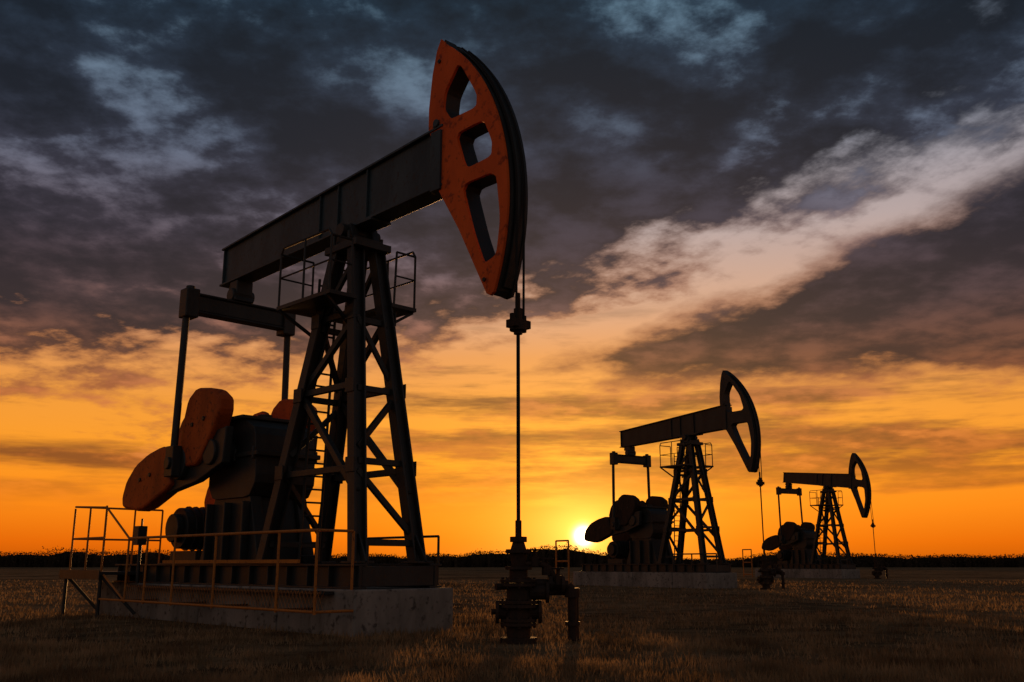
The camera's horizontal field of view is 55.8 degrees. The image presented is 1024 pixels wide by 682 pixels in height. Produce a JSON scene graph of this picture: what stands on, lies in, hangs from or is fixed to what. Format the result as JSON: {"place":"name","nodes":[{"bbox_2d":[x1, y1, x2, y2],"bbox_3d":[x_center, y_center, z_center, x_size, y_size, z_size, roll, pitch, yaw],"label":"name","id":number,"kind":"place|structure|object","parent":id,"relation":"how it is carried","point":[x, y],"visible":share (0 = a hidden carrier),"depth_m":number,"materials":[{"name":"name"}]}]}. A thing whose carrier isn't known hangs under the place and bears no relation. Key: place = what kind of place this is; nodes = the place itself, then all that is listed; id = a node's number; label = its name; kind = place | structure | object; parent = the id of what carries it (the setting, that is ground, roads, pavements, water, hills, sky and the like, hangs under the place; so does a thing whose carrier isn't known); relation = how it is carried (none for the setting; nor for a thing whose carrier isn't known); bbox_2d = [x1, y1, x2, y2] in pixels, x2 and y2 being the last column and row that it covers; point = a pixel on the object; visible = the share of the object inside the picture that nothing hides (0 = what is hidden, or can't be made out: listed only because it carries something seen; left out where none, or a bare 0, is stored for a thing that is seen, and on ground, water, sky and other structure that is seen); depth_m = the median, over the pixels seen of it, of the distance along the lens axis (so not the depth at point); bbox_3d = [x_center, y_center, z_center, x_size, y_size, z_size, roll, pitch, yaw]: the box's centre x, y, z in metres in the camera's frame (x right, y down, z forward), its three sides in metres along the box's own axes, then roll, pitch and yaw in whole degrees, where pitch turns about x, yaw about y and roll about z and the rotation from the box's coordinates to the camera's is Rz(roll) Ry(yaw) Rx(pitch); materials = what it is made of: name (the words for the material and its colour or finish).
{"place":"outdoors","nodes":[
{"label":"outdoors","id":0,"kind":"place"},
{"bbox_2d":[0,567,1023,681],"bbox_3d":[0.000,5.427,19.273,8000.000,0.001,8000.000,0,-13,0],"label":"ground","id":1,"kind":"structure","parent":0,"point":[910,575],"depth_m":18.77,"materials":[{"name":"brown plant"}]},
{"bbox_2d":[59,39,530,636],"bbox_3d":[-3.868,0.381,16.614,2.808,9.044,11.129,12,-18,-43],"label":"oil pump jack","id":2,"kind":"object","parent":1,"relation":"on","point":[247,557],"visible":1,"depth_m":15.51,"materials":[{"name":"metal"}]},
{"bbox_2d":[0,544,1023,567],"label":"distant trees","id":3,"kind":"object","parent":1,"relation":"on","point":[477,559],"visible":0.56,"depth_m":297.45,"materials":[{"name":"black plant"}]},
{"bbox_2d":[491,520,579,644],"bbox_3d":[0.311,3.054,12.168,1.146,1.564,0.487,2,-13,-8],"label":"wellhead","id":4,"kind":"object","parent":1,"relation":"on","point":[518,611],"visible":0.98,"depth_m":12.04,"materials":[{"name":"metal"}]},
{"bbox_2d":[555,370,764,588],"bbox_3d":[6.419,6.446,42.886,2.448,9.044,11.986,9,-16,-34],"label":"oil pump jack","id":5,"kind":"object","parent":1,"relation":"on","point":[640,551],"visible":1,"depth_m":41.55,"materials":[{"name":"metal"}]},
{"bbox_2d":[757,550,785,589],"bbox_3d":[10.022,8.880,37.405,1.146,1.564,0.487,1,-13,-6],"label":"wellhead","id":6,"kind":"object","parent":1,"relation":"on","point":[765,578],"visible":1,"depth_m":37.28,"materials":[{"name":"metal"}]},
{"bbox_2d":[742,453,875,578],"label":"oil pump jack","id":7,"kind":"object","parent":1,"relation":"on","point":[797,546],"visible":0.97,"depth_m":68.66,"materials":[{"name":"metal"}]},
{"bbox_2d":[872,556,887,578],"bbox_3d":[24.438,15.075,64.239,1.146,1.564,0.487,1,-13,-6],"label":"wellhead","id":8,"kind":"object","parent":1,"relation":"on","point":[877,572],"visible":0.98,"depth_m":64.11,"materials":[{"name":"metal"}]},
{"bbox_2d":[0,0,1023,559],"label":"sky","id":9,"kind":"structure","parent":0,"point":[816,204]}
]}

